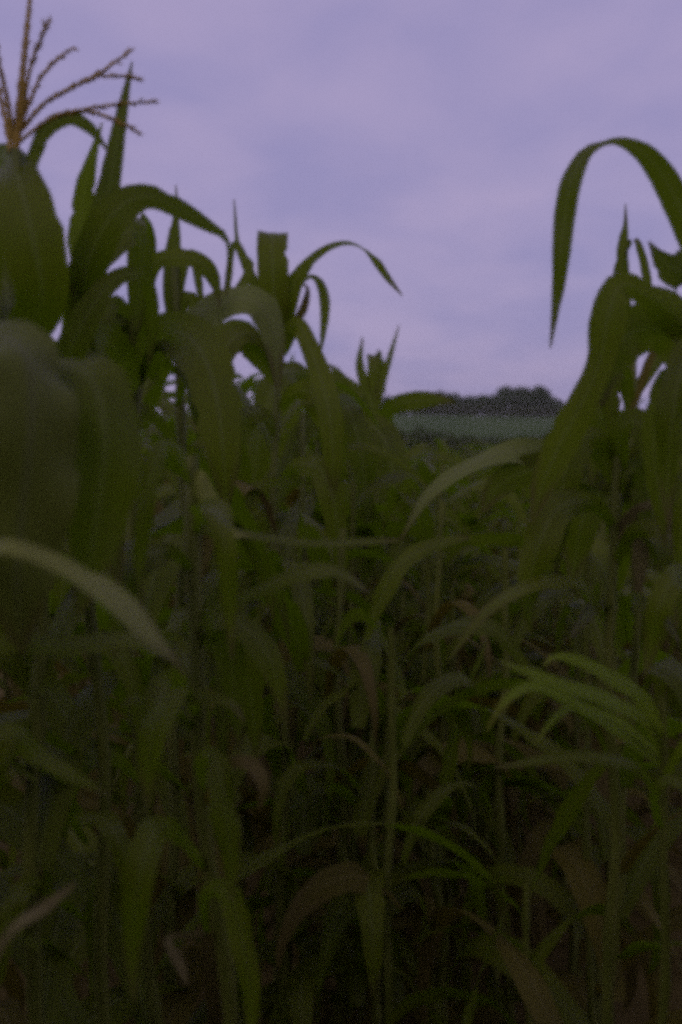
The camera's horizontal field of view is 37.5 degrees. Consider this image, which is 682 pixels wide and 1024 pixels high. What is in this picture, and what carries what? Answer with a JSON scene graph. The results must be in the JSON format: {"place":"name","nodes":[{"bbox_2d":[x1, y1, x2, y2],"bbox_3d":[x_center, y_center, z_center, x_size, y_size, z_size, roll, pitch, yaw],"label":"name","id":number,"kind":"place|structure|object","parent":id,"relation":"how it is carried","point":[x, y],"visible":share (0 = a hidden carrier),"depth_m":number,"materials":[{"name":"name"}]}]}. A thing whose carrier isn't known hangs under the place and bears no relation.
{"place":"outdoors","nodes":[
{"label":"outdoors","id":0,"kind":"place"},
{"bbox_2d":[0,412,681,1023],"bbox_3d":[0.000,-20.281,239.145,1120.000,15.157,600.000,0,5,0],"label":"ground","id":1,"kind":"structure","parent":0,"point":[498,428],"depth_m":3.64,"materials":[{"name":"soil"}]},
{"bbox_2d":[0,660,80,1012],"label":"maize plant","id":2,"kind":"object","parent":1,"relation":"on","point":[12,983],"visible":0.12,"depth_m":2.17,"materials":[{"name":"green plant"}]},
{"bbox_2d":[0,690,155,968],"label":"maize plant","id":3,"kind":"object","parent":1,"relation":"on","point":[116,704],"visible":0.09,"depth_m":2.51,"materials":[{"name":"green plant"}]},
{"bbox_2d":[0,295,169,1014],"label":"maize plant","id":4,"kind":"object","parent":1,"relation":"on","point":[93,803],"visible":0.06,"depth_m":2.65,"materials":[{"name":"green plant"}]},
{"bbox_2d":[0,320,184,956],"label":"maize plant","id":5,"kind":"object","parent":1,"relation":"on","point":[71,440],"visible":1,"depth_m":0.71,"materials":[{"name":"green plant"}]},
{"bbox_2d":[0,498,184,902],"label":"maize plant","id":6,"kind":"object","parent":1,"relation":"on","point":[115,799],"visible":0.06,"depth_m":3.14,"materials":[{"name":"green plant"}]},
{"bbox_2d":[6,436,187,832],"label":"maize plant","id":7,"kind":"object","parent":1,"relation":"on","point":[12,773],"visible":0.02,"depth_m":3.41,"materials":[{"name":"green plant"}]},
{"bbox_2d":[40,313,177,926],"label":"maize plant","id":8,"kind":"object","parent":1,"relation":"on","point":[85,792],"visible":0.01,"depth_m":2.85,"materials":[{"name":"green plant"}]},
{"bbox_2d":[46,367,176,728],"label":"maize plant","id":9,"kind":"object","parent":1,"relation":"on","point":[152,397],"visible":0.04,"depth_m":3.67,"materials":[{"name":"green plant"}]},
{"bbox_2d":[17,356,209,827],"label":"maize plant","id":10,"kind":"object","parent":1,"relation":"on","point":[147,385],"visible":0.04,"depth_m":3.59,"materials":[{"name":"green plant"}]},
{"bbox_2d":[0,61,230,1023],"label":"maize plant","id":11,"kind":"object","parent":1,"relation":"on","point":[105,232],"visible":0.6,"depth_m":1.23,"materials":[{"name":"green plant"}]},
{"bbox_2d":[0,0,289,1023],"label":"maize plant","id":12,"kind":"object","parent":1,"relation":"on","point":[34,280],"visible":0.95,"depth_m":1.17,"materials":[{"name":"green plant"}]},
{"bbox_2d":[79,400,289,793],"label":"maize plant","id":13,"kind":"object","parent":1,"relation":"on","point":[286,506],"visible":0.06,"depth_m":4.29,"materials":[{"name":"green plant"}]},
{"bbox_2d":[19,442,356,1023],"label":"maize plant","id":14,"kind":"object","parent":1,"relation":"on","point":[78,957],"visible":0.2,"depth_m":2.07,"materials":[{"name":"green plant"}]},
{"bbox_2d":[119,386,274,812],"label":"maize plant","id":15,"kind":"object","parent":1,"relation":"on","point":[167,500],"visible":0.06,"depth_m":4.07,"materials":[{"name":"green plant"}]},
{"bbox_2d":[0,185,402,1023],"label":"maize plant","id":16,"kind":"object","parent":1,"relation":"on","point":[258,305],"visible":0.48,"depth_m":1.68,"materials":[{"name":"green plant"}]},
{"bbox_2d":[156,373,318,607],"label":"maize plant","id":17,"kind":"object","parent":1,"relation":"on","point":[243,386],"visible":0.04,"depth_m":4.63,"materials":[{"name":"green plant"}]},
{"bbox_2d":[51,406,432,1023],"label":"maize plant","id":18,"kind":"object","parent":1,"relation":"on","point":[297,688],"visible":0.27,"depth_m":2.23,"materials":[{"name":"green plant"}]},
{"bbox_2d":[110,439,398,1023],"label":"maize plant","id":19,"kind":"object","parent":1,"relation":"on","point":[227,630],"visible":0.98,"depth_m":0.94,"materials":[{"name":"green plant"}]},
{"bbox_2d":[7,212,508,1023],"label":"maize plant","id":20,"kind":"object","parent":1,"relation":"on","point":[195,348],"visible":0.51,"depth_m":1.47,"materials":[{"name":"green plant"}]},
{"bbox_2d":[235,373,292,695],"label":"maize plant","id":21,"kind":"object","parent":1,"relation":"on","point":[288,503],"visible":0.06,"depth_m":5.75,"materials":[{"name":"green plant"}]},
{"bbox_2d":[111,361,420,952],"bbox_3d":[-0.178,0.476,3.094,0.976,1.863,1.197,0,5,0],"label":"maize plant","id":22,"kind":"object","parent":1,"relation":"on","point":[362,464],"visible":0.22,"depth_m":2.85,"materials":[{"name":"green plant"}]},
{"bbox_2d":[150,590,384,1023],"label":"maize plant","id":23,"kind":"object","parent":1,"relation":"on","point":[301,995],"visible":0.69,"depth_m":1.86,"materials":[{"name":"green plant"}]},
{"bbox_2d":[93,360,471,980],"bbox_3d":[-0.203,0.524,2.655,0.953,1.837,1.044,-3,5,-34],"label":"maize plant","id":24,"kind":"object","parent":1,"relation":"on","point":[304,428],"visible":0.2,"depth_m":2.56,"materials":[{"name":"green plant"}]},
{"bbox_2d":[111,230,477,1023],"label":"maize plant","id":25,"kind":"object","parent":1,"relation":"on","point":[315,392],"visible":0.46,"depth_m":2.30,"materials":[{"name":"green plant"}]},
{"bbox_2d":[210,393,408,885],"bbox_3d":[-0.118,0.501,3.250,0.735,1.790,0.545,0,5,5],"label":"maize plant","id":26,"kind":"object","parent":1,"relation":"on","point":[384,618],"visible":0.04,"depth_m":3.27,"materials":[{"name":"green plant"}]},
{"bbox_2d":[219,381,431,867],"bbox_3d":[-0.241,0.456,3.578,0.890,1.827,0.999,-1,5,-15],"label":"maize plant","id":27,"kind":"object","parent":1,"relation":"on","point":[301,723],"visible":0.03,"depth_m":3.29,"materials":[{"name":"green plant"}]},
{"bbox_2d":[180,442,471,963],"bbox_3d":[-0.043,0.625,2.732,1.085,1.624,0.518,0,5,2],"label":"maize plant","id":28,"kind":"object","parent":1,"relation":"on","point":[395,528],"visible":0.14,"depth_m":2.73,"materials":[{"name":"green plant"}]},
{"bbox_2d":[262,469,392,845],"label":"maize plant","id":29,"kind":"object","parent":1,"relation":"on","point":[380,570],"depth_m":3.82,"materials":[{"name":"green plant"}]},
{"bbox_2d":[211,511,458,1023],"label":"maize plant","id":30,"kind":"object","parent":1,"relation":"on","point":[309,528],"visible":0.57,"depth_m":2.09,"materials":[{"name":"green plant"}]},
{"bbox_2d":[10,643,681,1023],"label":"ground cover","id":31,"kind":"object","parent":1,"relation":"on","point":[640,907],"visible":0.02,"depth_m":3.44,"materials":[{"name":"green plant"}]},
{"bbox_2d":[235,715,458,1023],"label":"maize plant","id":32,"kind":"object","parent":1,"relation":"on","point":[398,923],"visible":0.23,"depth_m":2.15,"materials":[{"name":"green plant"}]},
{"bbox_2d":[257,387,437,759],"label":"maize plant","id":33,"kind":"object","parent":1,"relation":"on","point":[392,441],"visible":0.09,"depth_m":3.50,"materials":[{"name":"green plant"}]},
{"bbox_2d":[279,655,438,1022],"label":"maize plant","id":34,"kind":"object","parent":1,"relation":"on","point":[356,749],"visible":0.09,"depth_m":2.47,"materials":[{"name":"green plant"}]},
{"bbox_2d":[272,471,449,990],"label":"maize plant","id":35,"kind":"object","parent":1,"relation":"on","point":[385,481],"visible":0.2,"depth_m":2.75,"materials":[{"name":"green plant"}]},
{"bbox_2d":[254,588,479,1023],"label":"maize plant","id":36,"kind":"object","parent":1,"relation":"on","point":[416,747],"visible":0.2,"depth_m":2.49,"materials":[{"name":"green plant"}]},
{"bbox_2d":[322,573,425,859],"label":"maize plant","id":37,"kind":"object","parent":1,"relation":"on","point":[415,586],"visible":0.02,"depth_m":3.41,"materials":[{"name":"green plant"}]},
{"bbox_2d":[272,618,485,1023],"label":"maize plant","id":38,"kind":"object","parent":1,"relation":"on","point":[370,904],"visible":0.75,"depth_m":1.94,"materials":[{"name":"green plant"}]},
{"bbox_2d":[269,535,515,1023],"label":"maize plant","id":39,"kind":"object","parent":1,"relation":"on","point":[341,912],"visible":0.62,"depth_m":1.96,"materials":[{"name":"green plant"}]},
{"bbox_2d":[311,511,474,991],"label":"maize plant","id":40,"kind":"object","parent":1,"relation":"on","point":[379,549],"visible":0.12,"depth_m":2.79,"materials":[{"name":"green plant"}]},
{"bbox_2d":[346,444,444,586],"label":"maize plant","id":41,"kind":"object","parent":1,"relation":"on","point":[412,451],"visible":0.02,"depth_m":5.24,"materials":[{"name":"green plant"}]},
{"bbox_2d":[328,325,471,653],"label":"maize plant","id":42,"kind":"object","parent":1,"relation":"on","point":[374,379],"visible":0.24,"depth_m":4.30,"materials":[{"name":"green plant"}]},
{"bbox_2d":[317,521,493,984],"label":"maize plant","id":43,"kind":"object","parent":1,"relation":"on","point":[405,638],"visible":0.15,"depth_m":2.70,"materials":[{"name":"green plant"}]},
{"bbox_2d":[347,510,465,856],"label":"maize plant","id":44,"kind":"object","parent":1,"relation":"on","point":[451,521],"visible":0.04,"depth_m":3.50,"materials":[{"name":"green plant"}]},
{"bbox_2d":[340,497,475,798],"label":"maize plant","id":45,"kind":"object","parent":1,"relation":"on","point":[458,505],"visible":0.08,"depth_m":3.80,"materials":[{"name":"green plant"}]},
{"bbox_2d":[276,607,546,1022],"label":"maize plant","id":46,"kind":"object","parent":1,"relation":"on","point":[322,886],"visible":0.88,"depth_m":1.78,"materials":[{"name":"green plant"}]},
{"bbox_2d":[315,547,515,938],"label":"maize plant","id":47,"kind":"object","parent":1,"relation":"on","point":[493,570],"visible":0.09,"depth_m":2.85,"materials":[{"name":"green plant"}]},
{"bbox_2d":[347,503,483,905],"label":"maize plant","id":48,"kind":"object","parent":1,"relation":"on","point":[452,514],"visible":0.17,"depth_m":3.17,"materials":[{"name":"green plant"}]},
{"bbox_2d":[399,424,439,454],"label":"hedge bush","id":49,"kind":"object","parent":1,"relation":"on","point":[416,433],"visible":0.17,"depth_m":104.30,"materials":[{"name":"green plant"}]},
{"bbox_2d":[353,636,487,1023],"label":"maize plant","id":50,"kind":"object","parent":1,"relation":"on","point":[431,848],"visible":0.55,"depth_m":2.07,"materials":[{"name":"green plant"}]},
{"bbox_2d":[326,546,522,882],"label":"maize plant","id":51,"kind":"object","parent":1,"relation":"on","point":[389,606],"visible":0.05,"depth_m":3.33,"materials":[{"name":"green plant"}]},
{"bbox_2d":[391,454,464,613],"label":"maize plant","id":52,"kind":"object","parent":1,"relation":"on","point":[442,457],"visible":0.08,"depth_m":4.72,"materials":[{"name":"green plant"}]},
{"bbox_2d":[313,487,548,1011],"bbox_3d":[0.180,0.698,2.540,0.412,1.508,0.581,-3,5,-33],"label":"maize plant","id":53,"kind":"object","parent":1,"relation":"on","point":[424,524],"visible":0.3,"depth_m":2.46,"materials":[{"name":"green plant"}]},
{"bbox_2d":[376,457,491,679],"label":"maize plant","id":54,"kind":"object","parent":1,"relation":"on","point":[426,468],"visible":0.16,"depth_m":3.72,"materials":[{"name":"green plant"}]},
{"bbox_2d":[418,428,458,459],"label":"hedge bush","id":55,"kind":"object","parent":1,"relation":"on","point":[440,436],"visible":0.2,"depth_m":103.84,"materials":[{"name":"green plant"}]},
{"bbox_2d":[335,477,545,1023],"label":"maize plant","id":56,"kind":"object","parent":1,"relation":"on","point":[512,500],"visible":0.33,"depth_m":2.50,"materials":[{"name":"green plant"}]},
{"bbox_2d":[412,485,470,662],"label":"maize plant","id":57,"kind":"object","parent":1,"relation":"on","point":[457,511],"visible":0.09,"depth_m":4.52,"materials":[{"name":"green plant"}]},
{"bbox_2d":[418,557,469,694],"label":"maize plant","id":58,"kind":"object","parent":1,"relation":"on","point":[433,567],"visible":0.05,"depth_m":3.41,"materials":[{"name":"green plant"}]},
{"bbox_2d":[348,526,571,1023],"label":"maize plant","id":59,"kind":"object","parent":1,"relation":"on","point":[486,595],"visible":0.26,"depth_m":2.57,"materials":[{"name":"green plant"}]},
{"bbox_2d":[445,433,478,456],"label":"hedge bush","id":60,"kind":"object","parent":1,"relation":"on","point":[452,443],"visible":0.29,"depth_m":101.30,"materials":[{"name":"green plant"}]},
{"bbox_2d":[435,461,491,649],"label":"maize plant","id":61,"kind":"object","parent":1,"relation":"on","point":[454,486],"visible":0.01,"depth_m":5.33,"materials":[{"name":"green plant"}]},
{"bbox_2d":[425,496,516,651],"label":"maize plant","id":62,"kind":"object","parent":1,"relation":"on","point":[469,574],"visible":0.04,"depth_m":4.67,"materials":[{"name":"green plant"}]},
{"bbox_2d":[442,487,507,644],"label":"maize plant","id":63,"kind":"object","parent":1,"relation":"on","point":[452,490],"visible":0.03,"depth_m":5.17,"materials":[{"name":"green plant"}]},
{"bbox_2d":[460,395,492,415],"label":"tree","id":64,"kind":"object","parent":1,"relation":"on","point":[481,400],"visible":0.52,"depth_m":396.26,"materials":[{"name":"green plant"}]},
{"bbox_2d":[460,435,494,459],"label":"hedge bush","id":65,"kind":"object","parent":1,"relation":"on","point":[492,443],"visible":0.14,"depth_m":101.18,"materials":[{"name":"green plant"}]},
{"bbox_2d":[445,514,511,848],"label":"maize plant","id":66,"kind":"object","parent":1,"relation":"on","point":[480,571],"visible":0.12,"depth_m":3.86,"materials":[{"name":"green plant"}]},
{"bbox_2d":[413,472,550,859],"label":"maize plant","id":67,"kind":"object","parent":1,"relation":"on","point":[470,521],"visible":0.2,"depth_m":3.77,"materials":[{"name":"green plant"}]},
{"bbox_2d":[446,478,523,651],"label":"maize plant","id":68,"kind":"object","parent":1,"relation":"on","point":[473,508],"visible":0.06,"depth_m":5.03,"materials":[{"name":"green plant"}]},
{"bbox_2d":[462,902,509,1023],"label":"maize plant","id":69,"kind":"object","parent":1,"relation":"on","point":[467,1017],"visible":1,"depth_m":1.66,"materials":[{"name":"green plant"}]},
{"bbox_2d":[465,614,524,926],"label":"maize plant","id":70,"kind":"object","parent":1,"relation":"on","point":[514,829],"visible":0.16,"depth_m":3.21,"materials":[{"name":"green plant"}]},
{"bbox_2d":[490,390,507,413],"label":"tree","id":71,"kind":"object","parent":1,"relation":"on","point":[502,401],"visible":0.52,"depth_m":403.50,"materials":[{"name":"green plant"}]},
{"bbox_2d":[405,647,600,1023],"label":"maize plant","id":72,"kind":"object","parent":1,"relation":"on","point":[494,987],"visible":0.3,"depth_m":2.60,"materials":[{"name":"green plant"}]},
{"bbox_2d":[464,497,542,659],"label":"maize plant","id":73,"kind":"object","parent":1,"relation":"on","point":[503,526],"visible":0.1,"depth_m":5.04,"materials":[{"name":"green plant"}]},
{"bbox_2d":[445,553,563,929],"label":"maize plant","id":74,"kind":"object","parent":1,"relation":"on","point":[539,663],"visible":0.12,"depth_m":3.30,"materials":[{"name":"green plant"}]},
{"bbox_2d":[497,385,515,412],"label":"tree","id":75,"kind":"object","parent":1,"relation":"on","point":[503,389],"visible":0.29,"depth_m":404.62,"materials":[{"name":"green plant"}]},
{"bbox_2d":[355,445,658,999],"bbox_3d":[0.565,0.635,2.636,0.879,1.618,0.963,-3,6,-37],"label":"maize plant","id":76,"kind":"object","parent":1,"relation":"on","point":[577,954],"visible":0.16,"depth_m":2.56,"materials":[{"name":"green plant"}]},
{"bbox_2d":[445,514,569,848],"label":"maize plant","id":77,"kind":"object","parent":1,"relation":"on","point":[513,524],"visible":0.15,"depth_m":3.68,"materials":[{"name":"green plant"}]},
{"bbox_2d":[384,742,637,1023],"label":"maize plant","id":78,"kind":"object","parent":1,"relation":"on","point":[572,804],"visible":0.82,"depth_m":1.73,"materials":[{"name":"green plant"}]},
{"bbox_2d":[456,488,571,742],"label":"maize plant","id":79,"kind":"object","parent":1,"relation":"on","point":[469,591],"visible":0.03,"depth_m":4.54,"materials":[{"name":"green plant"}]},
{"bbox_2d":[465,569,567,844],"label":"maize plant","id":80,"kind":"object","parent":1,"relation":"on","point":[543,633],"visible":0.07,"depth_m":3.85,"materials":[{"name":"green plant"}]},
{"bbox_2d":[465,501,572,846],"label":"maize plant","id":81,"kind":"object","parent":1,"relation":"on","point":[499,506],"visible":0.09,"depth_m":3.71,"materials":[{"name":"green plant"}]},
{"bbox_2d":[401,534,646,1023],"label":"maize plant","id":82,"kind":"object","parent":1,"relation":"on","point":[431,762],"visible":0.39,"depth_m":2.34,"materials":[{"name":"green plant"}]},
{"bbox_2d":[508,385,539,414],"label":"tree","id":83,"kind":"object","parent":1,"relation":"on","point":[522,397],"visible":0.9,"depth_m":390.62,"materials":[{"name":"green plant"}]},
{"bbox_2d":[484,468,569,677],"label":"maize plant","id":84,"kind":"object","parent":1,"relation":"on","point":[511,552],"visible":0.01,"depth_m":5.40,"materials":[{"name":"green plant"}]},
{"bbox_2d":[377,204,681,1023],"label":"maize plant","id":85,"kind":"object","parent":1,"relation":"on","point":[639,858],"visible":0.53,"depth_m":1.75,"materials":[{"name":"green plant"}]},
{"bbox_2d":[377,524,681,1023],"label":"maize plant","id":86,"kind":"object","parent":1,"relation":"on","point":[552,890],"visible":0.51,"depth_m":2.07,"materials":[{"name":"green plant"}]},
{"bbox_2d":[472,518,590,912],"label":"maize plant","id":87,"kind":"object","parent":1,"relation":"on","point":[514,799],"visible":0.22,"depth_m":3.37,"materials":[{"name":"green plant"}]},
{"bbox_2d":[463,474,605,767],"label":"maize plant","id":88,"kind":"object","parent":1,"relation":"on","point":[526,496],"visible":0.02,"depth_m":4.84,"materials":[{"name":"green plant"}]},
{"bbox_2d":[527,384,551,416],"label":"tree","id":89,"kind":"object","parent":1,"relation":"on","point":[539,390],"visible":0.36,"depth_m":394.38,"materials":[{"name":"green plant"}]},
{"bbox_2d":[535,392,554,416],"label":"tree","id":90,"kind":"object","parent":1,"relation":"on","point":[544,400],"visible":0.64,"depth_m":394.29,"materials":[{"name":"green plant"}]},
{"bbox_2d":[418,351,681,1023],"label":"maize plant","id":91,"kind":"object","parent":1,"relation":"on","point":[546,532],"visible":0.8,"depth_m":1.45,"materials":[{"name":"green plant"}]},
{"bbox_2d":[468,467,652,802],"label":"maize plant","id":92,"kind":"object","parent":1,"relation":"on","point":[544,615],"visible":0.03,"depth_m":4.15,"materials":[{"name":"green plant"}]},
{"bbox_2d":[455,465,667,780],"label":"maize plant","id":93,"kind":"object","parent":1,"relation":"on","point":[664,649],"visible":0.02,"depth_m":4.45,"materials":[{"name":"green plant"}]},
{"bbox_2d":[474,497,651,865],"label":"maize plant","id":94,"kind":"object","parent":1,"relation":"on","point":[647,683],"visible":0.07,"depth_m":3.77,"materials":[{"name":"green plant"}]},
{"bbox_2d":[456,504,672,976],"bbox_3d":[0.613,0.621,2.732,0.448,1.632,0.847,-1,5,-8],"label":"maize plant","id":95,"kind":"object","parent":1,"relation":"on","point":[534,840],"visible":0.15,"depth_m":2.81,"materials":[{"name":"green plant"}]},
{"bbox_2d":[453,504,681,965],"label":"maize plant","id":96,"kind":"object","parent":1,"relation":"on","point":[659,685],"visible":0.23,"depth_m":2.92,"materials":[{"name":"green plant"}]},
{"bbox_2d":[464,554,674,924],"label":"maize plant","id":97,"kind":"object","parent":1,"relation":"on","point":[550,669],"visible":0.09,"depth_m":3.34,"materials":[{"name":"green plant"}]},
{"bbox_2d":[466,513,676,883],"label":"maize plant","id":98,"kind":"object","parent":1,"relation":"on","point":[671,696],"visible":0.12,"depth_m":3.48,"materials":[{"name":"green plant"}]},
{"bbox_2d":[471,554,681,817],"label":"maize plant","id":99,"kind":"object","parent":1,"relation":"on","point":[667,645],"visible":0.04,"depth_m":3.96,"materials":[{"name":"green plant"}]},
{"bbox_2d":[479,530,681,1023],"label":"maize plant","id":100,"kind":"object","parent":1,"relation":"on","point":[666,671],"visible":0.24,"depth_m":2.36,"materials":[{"name":"green plant"}]},
{"bbox_2d":[485,652,681,1023],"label":"maize plant","id":101,"kind":"object","parent":1,"relation":"on","point":[648,717],"visible":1,"depth_m":1.04,"materials":[{"name":"green plant"}]},
{"bbox_2d":[530,137,681,676],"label":"maize plant","id":102,"kind":"object","parent":1,"relation":"on","point":[622,337],"visible":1,"depth_m":1.18,"materials":[{"name":"green plant"}]},
{"bbox_2d":[633,698,681,782],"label":"maize plant","id":103,"kind":"object","parent":1,"relation":"on","point":[676,708],"visible":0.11,"depth_m":3.48,"materials":[{"name":"green plant"}]},
{"bbox_2d":[0,0,681,416],"label":"sky","id":104,"kind":"structure","parent":0,"point":[438,139],"materials":[{"name":"purple"}]},
{"bbox_2d":[140,403,647,575],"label":"maize field","id":105,"kind":"structure","parent":0,"point":[445,448],"depth_m":14.14,"materials":[{"name":"green plant"}]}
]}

